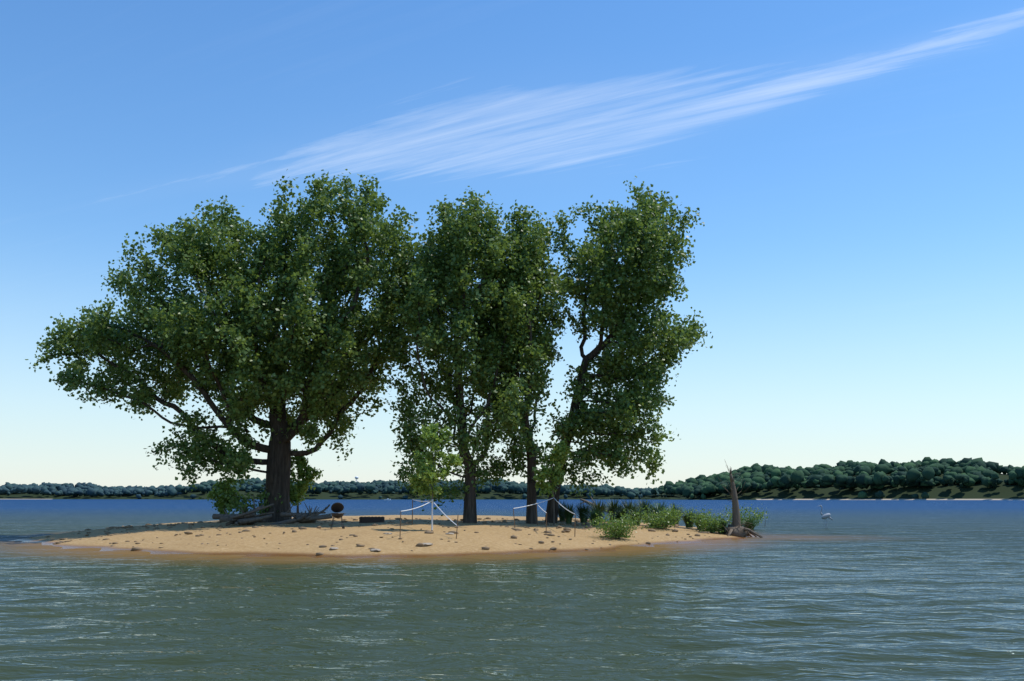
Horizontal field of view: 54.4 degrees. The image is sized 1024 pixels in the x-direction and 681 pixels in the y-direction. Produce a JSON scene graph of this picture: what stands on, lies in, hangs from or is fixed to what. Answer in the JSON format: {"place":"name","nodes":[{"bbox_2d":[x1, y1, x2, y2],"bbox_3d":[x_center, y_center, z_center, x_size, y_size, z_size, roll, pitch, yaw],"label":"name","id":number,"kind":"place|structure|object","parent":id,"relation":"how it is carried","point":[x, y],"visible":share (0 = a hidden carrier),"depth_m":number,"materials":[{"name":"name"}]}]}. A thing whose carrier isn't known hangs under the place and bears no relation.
{"place":"outdoors","nodes":[
{"label":"outdoors","id":0,"kind":"place"},
{"bbox_2d":[0,490,176,498],"bbox_3d":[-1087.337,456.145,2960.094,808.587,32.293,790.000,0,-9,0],"label":"shore ground","id":1,"kind":"structure","parent":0,"point":[21,495],"depth_m":2671.71,"materials":[{"name":"green plant"}]},
{"bbox_2d":[0,482,181,498],"bbox_3d":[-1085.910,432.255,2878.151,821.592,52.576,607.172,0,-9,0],"label":"shore trees","id":2,"kind":"object","parent":1,"relation":"on","point":[76,490],"visible":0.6,"depth_m":2711.14,"materials":[{"name":"green plant"}]},
{"bbox_2d":[11,515,757,557],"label":"sandy island","id":3,"kind":"structure","parent":0,"point":[495,537],"depth_m":26.85,"materials":[{"name":"beige sand"}]},
{"bbox_2d":[206,475,243,513],"bbox_3d":[-10.669,5.971,36.431,1.268,2.180,1.446,-8,-12,42],"label":"sapling wood","id":4,"kind":"object","parent":3,"relation":"on","point":[221,502],"visible":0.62,"depth_m":36.28,"materials":[{"name":"green plant"}]},
{"bbox_2d":[212,495,273,525],"bbox_3d":[-8.832,5.575,32.633,1.875,1.030,1.491,4,-10,-24],"label":"driftwood pile","id":5,"kind":"object","parent":3,"relation":"on","point":[250,517],"visible":1,"depth_m":32.26,"materials":[{"name":"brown wood"}]},
{"bbox_2d":[25,169,473,522],"bbox_3d":[-9.306,0.294,36.187,16.058,12.982,11.004,0,-9,0],"label":"cottonwood tree","id":6,"kind":"object","parent":3,"relation":"on","point":[187,334],"visible":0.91,"depth_m":34.23,"materials":[{"name":"green plant"}]},
{"bbox_2d":[240,501,263,516],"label":"weed stems","id":7,"kind":"object","parent":3,"relation":"on","point":[256,505],"visible":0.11,"depth_m":35.06,"materials":[{"name":"green plant"}]},
{"bbox_2d":[267,502,331,524],"bbox_3d":[-6.939,5.722,32.519,2.099,0.902,1.323,2,-9,-11],"label":"driftwood pile","id":8,"kind":"object","parent":3,"relation":"on","point":[310,516],"visible":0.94,"depth_m":32.18,"materials":[{"name":"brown wood"}]},
{"bbox_2d":[290,448,323,512],"bbox_3d":[-7.695,5.271,36.079,1.800,2.747,1.416,0,-9,0],"label":"foliage","id":9,"kind":"object","parent":3,"relation":"on","point":[298,489],"visible":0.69,"depth_m":35.85,"materials":[{"name":"green plant"}]},
{"bbox_2d":[330,502,345,528],"bbox_3d":[-5.022,5.051,28.655,0.480,0.775,0.410,3,-9,-17],"label":"charcoal grill","id":10,"kind":"object","parent":3,"relation":"on","point":[337,507],"visible":0.96,"depth_m":28.69,"materials":[{"name":"black metal"}]},
{"bbox_2d":[359,516,384,522],"bbox_3d":[-4.551,5.830,32.340,0.823,0.219,0.633,0,-9,0],"label":"fire ring","id":11,"kind":"object","parent":3,"relation":"on","point":[372,519],"visible":0.85,"depth_m":32.08,"materials":[{"name":"metal"}]},
{"bbox_2d":[30,517,748,554],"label":"gravel stones","id":12,"kind":"object","parent":3,"relation":"on","point":[131,527],"visible":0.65,"depth_m":30.30,"materials":[{"name":"brown stone"}]},
{"bbox_2d":[431,500,432,529],"bbox_3d":[-2.249,4.914,28.067,0.042,0.850,0.042,4,-10,-22],"label":"post","id":13,"kind":"object","parent":3,"relation":"on","point":[432,516],"visible":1,"depth_m":28.04,"materials":[{"name":"white plastic"}]},
{"bbox_2d":[407,423,462,530],"bbox_3d":[-2.203,3.883,28.220,1.591,3.149,1.523,0,-9,0],"label":"sapling","id":14,"kind":"object","parent":3,"relation":"on","point":[427,473],"visible":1,"depth_m":28.30,"materials":[{"name":"green plant"}]},
{"bbox_2d":[363,186,548,522],"bbox_3d":[-1.931,0.564,34.385,6.457,11.756,6.776,0,-9,0],"label":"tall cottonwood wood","id":15,"kind":"object","parent":3,"relation":"on","point":[483,251],"visible":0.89,"depth_m":33.23,"materials":[{"name":"green plant"}]},
{"bbox_2d":[457,200,584,523],"bbox_3d":[0.298,0.781,35.181,4.630,11.633,5.500,0,-9,0],"label":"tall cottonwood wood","id":16,"kind":"object","parent":3,"relation":"on","point":[533,360],"visible":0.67,"depth_m":34.12,"materials":[{"name":"green plant"}]},
{"bbox_2d":[531,438,572,524],"bbox_3d":[1.320,4.730,32.863,1.386,2.998,1.402,0,-9,0],"label":"sapling","id":17,"kind":"object","parent":3,"relation":"on","point":[557,456],"visible":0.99,"depth_m":32.75,"materials":[{"name":"green plant"}]},
{"bbox_2d":[558,501,567,521],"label":"sedge clump","id":18,"kind":"object","parent":3,"relation":"on","point":[560,515],"visible":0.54,"depth_m":35.93,"materials":[{"name":"green plant"}]},
{"bbox_2d":[561,503,576,523],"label":"sedge clump","id":19,"kind":"object","parent":3,"relation":"on","point":[568,515],"visible":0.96,"depth_m":34.76,"materials":[{"name":"green plant"}]},
{"bbox_2d":[576,501,593,522],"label":"sedge clump","id":20,"kind":"object","parent":3,"relation":"on","point":[581,510],"visible":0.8,"depth_m":35.62,"materials":[{"name":"green plant"}]},
{"bbox_2d":[582,507,607,524],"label":"sedge clump","id":21,"kind":"object","parent":3,"relation":"on","point":[591,515],"visible":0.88,"depth_m":34.17,"materials":[{"name":"green plant"}]},
{"bbox_2d":[585,499,613,521],"bbox_3d":[3.256,6.383,37.553,1.414,0.904,1.291,0,-9,0],"label":"sedge clump","id":22,"kind":"object","parent":3,"relation":"on","point":[602,507],"visible":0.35,"depth_m":37.39,"materials":[{"name":"green plant"}]},
{"bbox_2d":[601,498,626,521],"bbox_3d":[3.928,6.484,38.201,1.390,0.935,1.352,-5,-10,29],"label":"sedge clump","id":23,"kind":"object","parent":3,"relation":"on","point":[616,505],"visible":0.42,"depth_m":37.99,"materials":[{"name":"green plant"}]},
{"bbox_2d":[580,508,648,538],"bbox_3d":[2.999,5.254,28.782,1.611,0.915,1.871,-7,-11,37],"label":"willow bush","id":24,"kind":"object","parent":3,"relation":"on","point":[618,530],"visible":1,"depth_m":28.55,"materials":[{"name":"green plant"}]},
{"bbox_2d":[611,505,631,521],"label":"sedge clump","id":25,"kind":"object","parent":3,"relation":"on","point":[618,515],"visible":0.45,"depth_m":34.62,"materials":[{"name":"green plant"}]},
{"bbox_2d":[544,176,712,522],"bbox_3d":[4.175,0.312,36.001,7.075,12.888,6.379,0,-9,0],"label":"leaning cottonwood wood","id":26,"kind":"object","parent":3,"relation":"on","point":[618,294],"visible":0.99,"depth_m":35.26,"materials":[{"name":"green plant"}]},
{"bbox_2d":[613,497,646,521],"bbox_3d":[4.499,6.415,37.842,1.535,1.006,1.516,0,-9,0],"label":"sedge clump","id":27,"kind":"object","parent":3,"relation":"on","point":[628,505],"visible":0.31,"depth_m":37.66,"materials":[{"name":"green plant"}]},
{"bbox_2d":[624,506,648,525],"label":"sedge clump","id":28,"kind":"object","parent":3,"relation":"on","point":[635,511],"visible":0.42,"depth_m":34.59,"materials":[{"name":"green plant"}]},
{"bbox_2d":[632,497,661,521],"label":"sedge clump","id":29,"kind":"object","parent":3,"relation":"on","point":[644,503],"visible":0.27,"depth_m":56.64,"materials":[{"name":"green plant"}]},
{"bbox_2d":[645,507,659,525],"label":"sedge clump","id":30,"kind":"object","parent":3,"relation":"on","point":[653,513],"visible":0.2,"depth_m":35.02,"materials":[{"name":"green plant"}]},
{"bbox_2d":[646,501,670,516],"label":"sedge clump","id":31,"kind":"object","parent":3,"relation":"on","point":[658,508],"visible":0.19,"depth_m":52.90,"materials":[{"name":"green plant"}]},
{"bbox_2d":[635,503,690,527],"bbox_3d":[4.948,5.905,33.800,1.786,0.939,1.862,6,-11,-32],"label":"willow bush","id":32,"kind":"object","parent":3,"relation":"on","point":[662,522],"visible":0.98,"depth_m":33.59,"materials":[{"name":"green plant"}]},
{"bbox_2d":[658,502,687,524],"bbox_3d":[6.165,6.595,37.975,1.401,0.886,1.332,6,-11,-34],"label":"sedge clump","id":33,"kind":"object","parent":3,"relation":"on","point":[673,507],"visible":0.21,"depth_m":37.88,"materials":[{"name":"green plant"}]},
{"bbox_2d":[678,507,700,527],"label":"sedge clump","id":34,"kind":"object","parent":3,"relation":"on","point":[686,520],"visible":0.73,"depth_m":35.53,"materials":[{"name":"green plant"}]},
{"bbox_2d":[692,512,704,528],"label":"sedge clump","id":35,"kind":"object","parent":3,"relation":"on","point":[695,521],"visible":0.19,"depth_m":35.00,"materials":[{"name":"green plant"}]},
{"bbox_2d":[682,505,731,532],"bbox_3d":[6.664,6.094,34.010,1.743,0.920,1.612,-5,-10,30],"label":"willow bush","id":36,"kind":"object","parent":3,"relation":"on","point":[703,523],"visible":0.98,"depth_m":33.81,"materials":[{"name":"green plant"}]},
{"bbox_2d":[718,517,729,533],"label":"sedge clump","id":37,"kind":"object","parent":3,"relation":"on","point":[722,528],"visible":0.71,"depth_m":33.88,"materials":[{"name":"green plant"}]},
{"bbox_2d":[714,464,765,537],"bbox_3d":[7.605,5.443,34.000,1.907,2.766,1.414,0,-9,0],"label":"tree stump","id":38,"kind":"object","parent":3,"relation":"on","point":[735,528],"visible":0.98,"depth_m":33.84,"materials":[{"name":"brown wood"}]},
{"bbox_2d":[720,504,767,526],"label":"willow bush","id":39,"kind":"object","parent":3,"relation":"on","point":[756,515],"visible":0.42,"depth_m":42.81,"materials":[{"name":"green plant"}]},
{"bbox_2d":[170,489,687,499],"bbox_3d":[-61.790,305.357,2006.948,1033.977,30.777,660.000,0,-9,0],"label":"shore","id":40,"kind":"structure","parent":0,"point":[327,495],"depth_m":1752.72,"materials":[{"name":"green plant"}]},
{"bbox_2d":[175,477,676,498],"bbox_3d":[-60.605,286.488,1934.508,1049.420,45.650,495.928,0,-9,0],"label":"shore trees","id":41,"kind":"object","parent":40,"relation":"on","point":[377,486],"visible":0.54,"depth_m":1772.41,"materials":[{"name":"green plant"}]},
{"bbox_2d":[0,499,1023,680],"bbox_3d":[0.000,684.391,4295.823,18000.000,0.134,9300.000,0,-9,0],"label":"lake water","id":42,"kind":"structure","parent":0,"point":[893,590],"depth_m":12.48,"materials":[{"name":"teal liquid"}]},
{"bbox_2d":[580,497,606,512],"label":"drift branch","id":43,"kind":"object","parent":42,"relation":"on","point":[585,501],"visible":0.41,"depth_m":75.77,"materials":[{"name":"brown wood"}]},
{"bbox_2d":[742,517,758,529],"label":"sedge clump","id":44,"kind":"object","parent":42,"relation":"on","point":[754,524],"visible":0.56,"depth_m":38.68,"materials":[{"name":"green plant"}]},
{"bbox_2d":[820,505,832,527],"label":"heron","id":45,"kind":"object","parent":42,"relation":"on","point":[825,516],"visible":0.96,"depth_m":44.20,"materials":[{"name":"grey"}]},
{"bbox_2d":[757,499,1023,499],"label":"beach shore","id":46,"kind":"structure","parent":42,"relation":"on","point":[890,499],"depth_m":1047.26,"materials":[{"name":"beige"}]},
{"bbox_2d":[0,0,1023,488],"label":"sky","id":47,"kind":"structure","parent":0,"point":[853,170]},
{"bbox_2d":[649,473,1023,499],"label":"shore ground","id":48,"kind":"structure","parent":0,"point":[1002,490],"depth_m":1070.79,"materials":[{"name":"green plant"}]},
{"bbox_2d":[651,457,1023,498],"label":"shore trees","id":49,"kind":"object","parent":48,"relation":"on","point":[966,472],"visible":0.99,"depth_m":1130.53,"materials":[{"name":"green plant"}]}
]}

